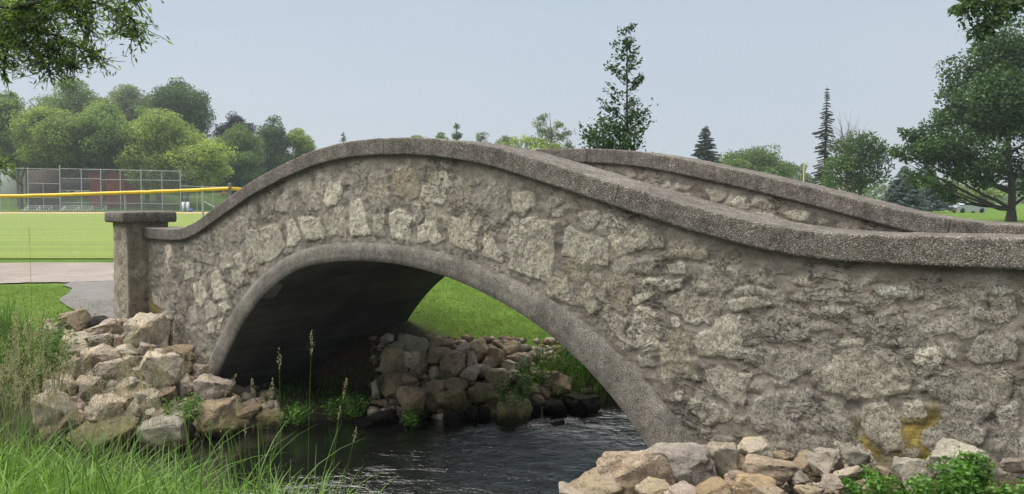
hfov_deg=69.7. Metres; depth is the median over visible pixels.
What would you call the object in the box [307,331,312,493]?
grass stalk
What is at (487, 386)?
rock
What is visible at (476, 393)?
rock
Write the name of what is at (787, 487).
rubble
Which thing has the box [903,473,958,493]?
leafy weed
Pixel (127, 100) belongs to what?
shade tree
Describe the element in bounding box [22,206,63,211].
bleacher
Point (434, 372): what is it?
rock
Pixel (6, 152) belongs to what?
shade tree
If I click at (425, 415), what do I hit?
rock
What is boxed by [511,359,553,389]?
leafy weed
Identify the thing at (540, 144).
shade tree
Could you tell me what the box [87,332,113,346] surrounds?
rock
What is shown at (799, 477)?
rock
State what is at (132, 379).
rock
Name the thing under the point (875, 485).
leafy weed
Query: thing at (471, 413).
rock
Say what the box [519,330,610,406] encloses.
tall grass
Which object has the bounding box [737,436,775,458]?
rock
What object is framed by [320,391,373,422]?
leafy weed
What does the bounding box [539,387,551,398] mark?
rock
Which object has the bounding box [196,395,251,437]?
rock
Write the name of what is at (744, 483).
rock
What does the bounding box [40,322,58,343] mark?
rock
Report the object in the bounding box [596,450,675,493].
rock
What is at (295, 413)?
leafy weed
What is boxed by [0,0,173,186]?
overhanging tree
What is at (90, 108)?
shade tree
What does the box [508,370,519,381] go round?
rock
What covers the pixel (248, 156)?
shade tree
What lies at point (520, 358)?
rock
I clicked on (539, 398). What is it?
rock
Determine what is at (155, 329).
rock
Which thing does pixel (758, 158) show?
shade tree
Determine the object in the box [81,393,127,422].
rock
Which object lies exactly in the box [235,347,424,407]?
bank grass
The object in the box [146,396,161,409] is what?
rock
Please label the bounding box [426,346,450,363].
rock
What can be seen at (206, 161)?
shade tree
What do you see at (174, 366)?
rock
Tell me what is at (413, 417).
leafy weed
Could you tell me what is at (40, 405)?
rock
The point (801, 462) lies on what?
rock
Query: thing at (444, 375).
rock
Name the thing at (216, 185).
shade tree
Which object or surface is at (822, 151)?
spruce tree
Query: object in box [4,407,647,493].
water
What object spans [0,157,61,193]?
house
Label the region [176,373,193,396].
rock
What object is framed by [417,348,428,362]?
rock
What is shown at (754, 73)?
sky
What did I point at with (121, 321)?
rock
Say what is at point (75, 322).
rock
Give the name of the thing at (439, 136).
shade tree
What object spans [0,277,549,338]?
lawn grass
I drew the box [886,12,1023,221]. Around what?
maple tree
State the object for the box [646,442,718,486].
rock
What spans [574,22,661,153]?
young tree
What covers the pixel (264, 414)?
rock
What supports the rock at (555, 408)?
on the rubble at (386, 340)
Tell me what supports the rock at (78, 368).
on the rubble at (244, 392)
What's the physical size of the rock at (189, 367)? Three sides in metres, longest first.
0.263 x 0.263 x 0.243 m
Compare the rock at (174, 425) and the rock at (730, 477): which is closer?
the rock at (730, 477)
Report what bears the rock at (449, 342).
on the rubble at (386, 340)
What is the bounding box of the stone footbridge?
[104,137,1023,480]
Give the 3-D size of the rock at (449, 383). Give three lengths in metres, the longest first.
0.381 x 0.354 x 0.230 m
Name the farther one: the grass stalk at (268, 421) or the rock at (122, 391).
the rock at (122, 391)
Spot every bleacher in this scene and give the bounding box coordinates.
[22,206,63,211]
[59,206,106,211]
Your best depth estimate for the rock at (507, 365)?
11.57 m
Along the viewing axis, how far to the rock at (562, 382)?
11.26 m
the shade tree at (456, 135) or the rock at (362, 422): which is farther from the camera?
the shade tree at (456, 135)
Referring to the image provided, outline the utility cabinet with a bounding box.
[182,202,189,211]
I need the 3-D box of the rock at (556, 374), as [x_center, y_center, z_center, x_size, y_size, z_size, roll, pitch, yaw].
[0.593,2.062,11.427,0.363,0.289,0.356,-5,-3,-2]
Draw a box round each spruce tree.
[691,126,721,162]
[811,89,839,188]
[880,166,933,210]
[919,172,954,211]
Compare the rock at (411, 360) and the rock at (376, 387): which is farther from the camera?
the rock at (411, 360)
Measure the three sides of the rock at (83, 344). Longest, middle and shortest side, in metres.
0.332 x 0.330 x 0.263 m
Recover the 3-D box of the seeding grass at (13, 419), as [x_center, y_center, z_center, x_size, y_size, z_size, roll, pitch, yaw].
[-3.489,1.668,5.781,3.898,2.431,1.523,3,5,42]
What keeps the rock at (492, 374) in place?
on the rubble at (386, 340)
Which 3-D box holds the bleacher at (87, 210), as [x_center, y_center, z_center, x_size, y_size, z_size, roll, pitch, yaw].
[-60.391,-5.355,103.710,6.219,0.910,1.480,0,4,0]
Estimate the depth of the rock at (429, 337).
11.91 m
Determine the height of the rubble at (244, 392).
1.454 m
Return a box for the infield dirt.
[0,212,207,213]
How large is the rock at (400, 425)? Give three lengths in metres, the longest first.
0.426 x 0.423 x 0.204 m
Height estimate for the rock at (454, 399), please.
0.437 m
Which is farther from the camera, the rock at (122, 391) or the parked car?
the parked car
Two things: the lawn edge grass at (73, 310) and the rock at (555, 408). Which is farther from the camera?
the lawn edge grass at (73, 310)
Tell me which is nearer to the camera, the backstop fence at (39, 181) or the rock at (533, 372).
the rock at (533, 372)
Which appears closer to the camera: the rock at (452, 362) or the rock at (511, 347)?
the rock at (452, 362)
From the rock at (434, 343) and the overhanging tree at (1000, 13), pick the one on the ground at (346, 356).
the overhanging tree at (1000, 13)
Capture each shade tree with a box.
[0,89,28,205]
[0,101,80,208]
[0,110,55,201]
[24,76,106,192]
[57,98,130,208]
[75,96,126,171]
[106,82,154,122]
[109,106,197,208]
[128,106,152,201]
[139,76,216,142]
[161,132,237,201]
[178,118,203,204]
[202,178,226,191]
[207,121,266,194]
[209,111,258,139]
[253,114,294,173]
[283,127,316,159]
[435,132,448,138]
[451,122,462,139]
[470,131,489,142]
[495,135,521,147]
[500,133,561,149]
[524,113,575,148]
[715,143,799,179]
[794,162,818,183]
[818,129,895,195]
[936,178,974,202]
[955,184,1005,201]
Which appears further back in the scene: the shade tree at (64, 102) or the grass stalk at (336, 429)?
the shade tree at (64, 102)
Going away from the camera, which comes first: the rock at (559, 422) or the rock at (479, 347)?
the rock at (559, 422)
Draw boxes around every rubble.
[39,318,283,440]
[367,333,600,421]
[732,459,869,493]
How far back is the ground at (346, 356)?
13.14 m
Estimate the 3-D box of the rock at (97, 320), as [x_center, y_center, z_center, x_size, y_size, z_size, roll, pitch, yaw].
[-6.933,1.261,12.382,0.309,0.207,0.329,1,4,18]
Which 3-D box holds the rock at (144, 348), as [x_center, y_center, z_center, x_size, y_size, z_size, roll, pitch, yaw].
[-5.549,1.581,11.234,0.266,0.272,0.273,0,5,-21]
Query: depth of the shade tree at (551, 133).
119.79 m
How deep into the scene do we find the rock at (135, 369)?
10.55 m
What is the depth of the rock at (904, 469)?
4.04 m
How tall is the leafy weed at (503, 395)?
0.420 m
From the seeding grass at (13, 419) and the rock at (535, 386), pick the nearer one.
the seeding grass at (13, 419)
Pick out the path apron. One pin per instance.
(94, 292)
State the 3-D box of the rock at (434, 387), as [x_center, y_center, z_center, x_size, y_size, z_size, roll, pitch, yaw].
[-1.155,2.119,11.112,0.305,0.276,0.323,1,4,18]
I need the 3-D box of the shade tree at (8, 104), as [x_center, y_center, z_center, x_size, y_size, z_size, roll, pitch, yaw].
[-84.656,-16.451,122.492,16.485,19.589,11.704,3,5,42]
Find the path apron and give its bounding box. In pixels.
[59,280,118,319]
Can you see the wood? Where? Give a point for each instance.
(880, 190)
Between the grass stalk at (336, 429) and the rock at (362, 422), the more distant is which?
the rock at (362, 422)
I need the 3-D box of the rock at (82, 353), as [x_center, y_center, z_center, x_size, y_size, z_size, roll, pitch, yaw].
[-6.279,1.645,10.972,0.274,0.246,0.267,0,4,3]
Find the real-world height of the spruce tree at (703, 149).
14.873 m
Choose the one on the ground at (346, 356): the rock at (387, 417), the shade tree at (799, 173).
the shade tree at (799, 173)
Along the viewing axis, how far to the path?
17.69 m
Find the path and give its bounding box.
[0,262,113,282]
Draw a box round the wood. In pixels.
[66,168,1023,203]
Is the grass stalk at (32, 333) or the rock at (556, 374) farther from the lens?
the rock at (556, 374)
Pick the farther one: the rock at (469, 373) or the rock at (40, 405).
the rock at (469, 373)
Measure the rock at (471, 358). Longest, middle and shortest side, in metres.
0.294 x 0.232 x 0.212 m
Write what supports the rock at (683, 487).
on the ground at (346, 356)
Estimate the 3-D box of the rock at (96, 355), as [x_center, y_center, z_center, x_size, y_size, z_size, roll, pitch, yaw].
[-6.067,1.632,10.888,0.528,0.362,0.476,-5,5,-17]
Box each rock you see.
[31,389,79,430]
[39,424,60,445]
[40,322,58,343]
[56,374,76,393]
[56,409,82,432]
[58,308,91,331]
[63,339,87,354]
[63,357,86,379]
[66,416,138,452]
[68,332,97,340]
[77,376,106,400]
[79,348,90,357]
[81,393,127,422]
[83,343,120,367]
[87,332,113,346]
[88,315,107,326]
[91,318,124,334]
[92,358,131,380]
[101,386,115,393]
[112,334,124,347]
[114,376,139,388]
[115,381,152,399]
[116,344,138,356]
[119,318,127,325]
[121,398,140,415]
[123,312,170,347]
[124,355,143,367]
[125,414,151,443]
[131,367,141,378]
[134,387,159,404]
[135,411,196,451]
[139,342,157,355]
[139,351,189,388]
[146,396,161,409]
[158,386,176,400]
[160,344,195,363]
[168,333,180,345]
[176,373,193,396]
[185,361,193,374]
[185,399,200,418]
[191,363,212,378]
[193,373,235,399]
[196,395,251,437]
[235,402,261,419]
[254,408,286,430]
[354,417,375,427]
[366,409,399,424]
[371,379,381,398]
[380,347,407,376]
[380,371,403,398]
[390,341,404,349]
[391,420,419,428]
[396,386,428,419]
[398,333,419,344]
[402,373,418,386]
[404,337,428,351]
[404,351,419,368]
[413,363,428,375]
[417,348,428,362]
[417,409,431,420]
[425,334,439,340]
[425,380,445,395]
[425,395,438,413]
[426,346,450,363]
[427,339,440,352]
[429,366,439,379]
[435,388,467,412]
[439,350,465,376]
[439,370,453,379]
[440,338,454,348]
[442,411,465,425]
[443,377,467,390]
[455,341,469,362]
[460,365,481,381]
[464,405,479,421]
[466,351,477,366]
[467,386,485,401]
[468,338,487,360]
[474,382,496,391]
[477,407,489,420]
[478,364,490,375]
[482,356,497,367]
[484,391,507,405]
[485,367,509,391]
[487,344,503,364]
[495,394,532,424]
[501,360,519,371]
[503,340,520,354]
[506,353,516,360]
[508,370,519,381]
[514,353,531,369]
[516,373,531,385]
[521,382,540,395]
[526,370,539,378]
[530,399,540,417]
[531,394,544,403]
[539,370,561,388]
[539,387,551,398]
[542,399,566,416]
[551,373,572,396]
[551,419,564,425]
[558,481,584,493]
[561,394,601,416]
[570,467,623,493]
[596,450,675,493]
[634,477,669,493]
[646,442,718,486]
[664,480,695,493]
[695,476,732,493]
[707,440,738,479]
[724,470,744,486]
[731,473,776,493]
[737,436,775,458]
[738,456,744,470]
[742,454,799,486]
[749,485,787,493]
[773,450,795,460]
[787,469,810,486]
[793,449,811,474]
[794,484,824,493]
[803,447,843,473]
[820,473,844,490]
[833,465,865,481]
[841,446,870,466]
[875,465,892,479]
[891,456,933,493]
[928,437,1007,482]
[1000,457,1023,473]
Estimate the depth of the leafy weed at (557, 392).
11.17 m
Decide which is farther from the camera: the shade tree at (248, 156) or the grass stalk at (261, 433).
the shade tree at (248, 156)
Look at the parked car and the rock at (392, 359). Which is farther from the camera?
the parked car
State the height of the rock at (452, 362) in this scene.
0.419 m
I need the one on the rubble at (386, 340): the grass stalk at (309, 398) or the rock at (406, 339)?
the rock at (406, 339)
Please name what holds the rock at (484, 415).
on the rubble at (386, 340)
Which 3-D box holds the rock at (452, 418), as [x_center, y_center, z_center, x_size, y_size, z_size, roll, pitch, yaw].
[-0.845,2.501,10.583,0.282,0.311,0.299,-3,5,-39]
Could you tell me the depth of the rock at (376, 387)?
11.07 m
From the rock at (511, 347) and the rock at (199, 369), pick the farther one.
the rock at (511, 347)
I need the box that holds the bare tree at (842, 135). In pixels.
[829,110,871,191]
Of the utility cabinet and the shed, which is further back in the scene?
the shed
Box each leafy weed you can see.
[26,312,80,390]
[156,388,205,424]
[272,400,316,426]
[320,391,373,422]
[395,407,423,429]
[492,377,536,409]
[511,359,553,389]
[540,344,590,383]
[550,385,566,399]
[837,464,933,493]
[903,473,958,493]
[925,446,1023,493]
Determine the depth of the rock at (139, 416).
9.76 m
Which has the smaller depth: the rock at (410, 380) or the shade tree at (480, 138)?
the rock at (410, 380)
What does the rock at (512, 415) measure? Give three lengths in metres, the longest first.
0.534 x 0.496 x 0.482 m
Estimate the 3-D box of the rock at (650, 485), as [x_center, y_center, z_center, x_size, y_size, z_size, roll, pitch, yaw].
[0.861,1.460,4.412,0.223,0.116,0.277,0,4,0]
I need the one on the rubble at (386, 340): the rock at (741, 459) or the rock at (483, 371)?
the rock at (483, 371)
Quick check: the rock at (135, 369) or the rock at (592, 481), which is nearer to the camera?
the rock at (592, 481)
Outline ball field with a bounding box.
[0,214,1023,257]
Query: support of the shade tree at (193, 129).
on the ground at (346, 356)
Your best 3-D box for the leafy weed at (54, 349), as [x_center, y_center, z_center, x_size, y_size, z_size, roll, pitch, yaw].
[-6.117,1.403,9.849,0.649,1.029,0.837,-2,4,-25]
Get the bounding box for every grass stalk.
[24,227,38,468]
[235,398,241,484]
[251,380,269,491]
[263,378,273,488]
[277,348,281,489]
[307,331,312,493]
[327,378,347,493]
[331,407,339,493]
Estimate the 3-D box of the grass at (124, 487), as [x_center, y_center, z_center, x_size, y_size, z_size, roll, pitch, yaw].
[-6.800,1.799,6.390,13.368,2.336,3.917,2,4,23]
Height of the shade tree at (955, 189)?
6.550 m
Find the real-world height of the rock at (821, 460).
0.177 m
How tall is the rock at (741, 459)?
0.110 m
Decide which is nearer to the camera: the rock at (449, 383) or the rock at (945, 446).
the rock at (945, 446)
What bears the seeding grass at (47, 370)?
on the ground at (346, 356)
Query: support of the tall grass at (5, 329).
on the ground at (346, 356)
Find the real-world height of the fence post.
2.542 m
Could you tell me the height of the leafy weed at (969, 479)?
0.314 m
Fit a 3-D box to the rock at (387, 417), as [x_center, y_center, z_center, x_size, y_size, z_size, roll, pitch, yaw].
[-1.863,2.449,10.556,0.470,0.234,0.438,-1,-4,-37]
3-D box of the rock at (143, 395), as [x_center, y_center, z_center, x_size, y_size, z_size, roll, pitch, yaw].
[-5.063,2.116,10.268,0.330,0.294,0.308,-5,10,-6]
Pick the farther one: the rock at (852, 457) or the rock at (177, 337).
the rock at (177, 337)
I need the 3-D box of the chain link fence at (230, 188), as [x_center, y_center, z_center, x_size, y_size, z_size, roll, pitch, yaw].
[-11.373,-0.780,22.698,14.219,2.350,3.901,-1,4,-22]
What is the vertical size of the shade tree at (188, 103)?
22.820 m
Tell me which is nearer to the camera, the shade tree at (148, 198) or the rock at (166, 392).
the rock at (166, 392)
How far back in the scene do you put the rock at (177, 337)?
11.90 m
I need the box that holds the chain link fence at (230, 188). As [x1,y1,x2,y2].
[0,183,240,258]
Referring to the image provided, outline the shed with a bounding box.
[86,168,139,205]
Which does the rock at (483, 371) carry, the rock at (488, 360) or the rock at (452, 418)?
the rock at (488, 360)
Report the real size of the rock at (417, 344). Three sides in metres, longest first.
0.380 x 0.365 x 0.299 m
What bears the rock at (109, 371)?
on the rubble at (244, 392)
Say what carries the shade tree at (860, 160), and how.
on the ground at (346, 356)
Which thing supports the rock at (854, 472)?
on the rubble at (787, 487)
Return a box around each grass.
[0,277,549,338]
[0,287,87,419]
[0,307,236,432]
[0,325,224,492]
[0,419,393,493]
[33,300,112,330]
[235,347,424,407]
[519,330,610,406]
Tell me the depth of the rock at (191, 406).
10.16 m
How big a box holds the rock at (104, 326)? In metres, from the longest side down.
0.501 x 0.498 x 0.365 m
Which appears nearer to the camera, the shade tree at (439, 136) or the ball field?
the ball field
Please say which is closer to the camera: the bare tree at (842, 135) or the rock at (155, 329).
the rock at (155, 329)
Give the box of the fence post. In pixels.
[201,186,214,216]
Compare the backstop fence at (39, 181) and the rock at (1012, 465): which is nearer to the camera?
the rock at (1012, 465)
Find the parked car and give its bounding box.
[948,202,987,212]
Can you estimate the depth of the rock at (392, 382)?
11.04 m
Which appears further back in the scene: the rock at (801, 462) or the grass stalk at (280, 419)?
the grass stalk at (280, 419)
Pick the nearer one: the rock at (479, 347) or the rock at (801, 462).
the rock at (801, 462)
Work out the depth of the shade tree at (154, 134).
113.90 m
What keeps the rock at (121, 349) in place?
on the rubble at (244, 392)
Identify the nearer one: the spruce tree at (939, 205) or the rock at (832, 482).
the rock at (832, 482)
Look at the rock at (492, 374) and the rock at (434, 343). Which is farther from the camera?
the rock at (434, 343)
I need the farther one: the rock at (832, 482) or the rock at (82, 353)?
the rock at (82, 353)
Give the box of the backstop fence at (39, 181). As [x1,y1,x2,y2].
[0,165,207,210]
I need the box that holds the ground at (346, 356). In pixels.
[0,192,1023,493]
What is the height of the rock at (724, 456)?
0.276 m
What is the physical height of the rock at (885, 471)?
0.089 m
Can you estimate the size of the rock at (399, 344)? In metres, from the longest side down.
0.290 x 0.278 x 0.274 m
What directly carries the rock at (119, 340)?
on the rubble at (244, 392)
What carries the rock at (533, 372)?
on the rubble at (386, 340)
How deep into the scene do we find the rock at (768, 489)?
4.03 m
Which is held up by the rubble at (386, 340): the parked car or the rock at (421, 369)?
the rock at (421, 369)
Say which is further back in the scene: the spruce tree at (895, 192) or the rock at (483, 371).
the spruce tree at (895, 192)
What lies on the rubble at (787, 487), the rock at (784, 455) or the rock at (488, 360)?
the rock at (784, 455)
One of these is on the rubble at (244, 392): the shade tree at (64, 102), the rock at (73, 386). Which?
the rock at (73, 386)
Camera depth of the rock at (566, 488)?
4.53 m
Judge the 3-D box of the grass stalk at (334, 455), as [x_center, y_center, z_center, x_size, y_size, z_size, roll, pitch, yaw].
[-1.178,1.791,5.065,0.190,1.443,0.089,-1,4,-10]
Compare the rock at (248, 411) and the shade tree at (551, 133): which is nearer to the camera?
the rock at (248, 411)
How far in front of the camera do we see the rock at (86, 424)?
9.50 m
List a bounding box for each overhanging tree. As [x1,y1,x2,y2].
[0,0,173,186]
[946,0,1023,54]
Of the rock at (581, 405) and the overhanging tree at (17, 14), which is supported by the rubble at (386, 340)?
the rock at (581, 405)
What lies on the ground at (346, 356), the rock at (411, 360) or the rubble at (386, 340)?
the rubble at (386, 340)
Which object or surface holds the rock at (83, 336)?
on the rubble at (244, 392)
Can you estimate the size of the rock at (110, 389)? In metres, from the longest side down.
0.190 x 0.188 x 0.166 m
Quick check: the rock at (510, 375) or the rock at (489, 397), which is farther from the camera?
the rock at (510, 375)
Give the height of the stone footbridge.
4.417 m
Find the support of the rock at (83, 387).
on the rubble at (244, 392)
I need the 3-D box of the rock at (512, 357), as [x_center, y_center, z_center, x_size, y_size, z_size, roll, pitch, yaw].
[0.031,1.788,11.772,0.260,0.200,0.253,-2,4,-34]
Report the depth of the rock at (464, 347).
11.70 m
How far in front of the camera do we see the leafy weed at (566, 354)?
11.84 m
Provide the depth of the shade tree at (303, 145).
148.11 m
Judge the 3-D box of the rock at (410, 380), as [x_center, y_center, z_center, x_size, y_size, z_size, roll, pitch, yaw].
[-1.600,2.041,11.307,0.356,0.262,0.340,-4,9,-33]
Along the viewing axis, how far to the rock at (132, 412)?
9.94 m
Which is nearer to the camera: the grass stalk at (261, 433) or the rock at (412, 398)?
the grass stalk at (261, 433)
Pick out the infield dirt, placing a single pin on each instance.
(81, 213)
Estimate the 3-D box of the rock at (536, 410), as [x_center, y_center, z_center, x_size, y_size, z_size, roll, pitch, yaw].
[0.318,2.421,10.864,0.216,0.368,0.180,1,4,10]
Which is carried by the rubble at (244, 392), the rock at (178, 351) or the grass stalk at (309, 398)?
the rock at (178, 351)
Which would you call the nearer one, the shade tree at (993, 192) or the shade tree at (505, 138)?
the shade tree at (993, 192)
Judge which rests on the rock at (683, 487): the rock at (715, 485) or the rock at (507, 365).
the rock at (715, 485)
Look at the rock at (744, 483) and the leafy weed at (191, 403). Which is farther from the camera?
the leafy weed at (191, 403)
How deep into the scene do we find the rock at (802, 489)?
4.04 m
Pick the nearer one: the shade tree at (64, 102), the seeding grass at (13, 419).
the seeding grass at (13, 419)
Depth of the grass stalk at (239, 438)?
5.21 m
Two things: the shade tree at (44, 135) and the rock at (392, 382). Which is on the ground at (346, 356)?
the shade tree at (44, 135)
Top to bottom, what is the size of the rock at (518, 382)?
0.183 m
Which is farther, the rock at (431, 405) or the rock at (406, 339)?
the rock at (406, 339)
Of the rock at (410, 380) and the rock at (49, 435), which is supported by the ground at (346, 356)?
the rock at (49, 435)
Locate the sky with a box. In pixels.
[0,0,1023,199]
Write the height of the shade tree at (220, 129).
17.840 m
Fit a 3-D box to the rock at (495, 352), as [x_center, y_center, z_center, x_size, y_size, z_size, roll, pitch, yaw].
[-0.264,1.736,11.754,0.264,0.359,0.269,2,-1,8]
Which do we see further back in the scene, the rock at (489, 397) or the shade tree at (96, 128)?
the shade tree at (96, 128)
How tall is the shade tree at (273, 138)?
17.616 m
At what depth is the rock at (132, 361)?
10.74 m
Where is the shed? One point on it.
(108, 180)
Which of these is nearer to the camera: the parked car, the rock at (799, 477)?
the rock at (799, 477)
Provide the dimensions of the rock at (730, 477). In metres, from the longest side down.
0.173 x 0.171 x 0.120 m
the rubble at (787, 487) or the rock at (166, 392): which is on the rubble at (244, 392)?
the rock at (166, 392)
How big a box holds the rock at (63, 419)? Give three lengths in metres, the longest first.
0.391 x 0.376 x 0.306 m
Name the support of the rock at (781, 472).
on the rock at (730, 477)
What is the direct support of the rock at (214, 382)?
on the rubble at (244, 392)
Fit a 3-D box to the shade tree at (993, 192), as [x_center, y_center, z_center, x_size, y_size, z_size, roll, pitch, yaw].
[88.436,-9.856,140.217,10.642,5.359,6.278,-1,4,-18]

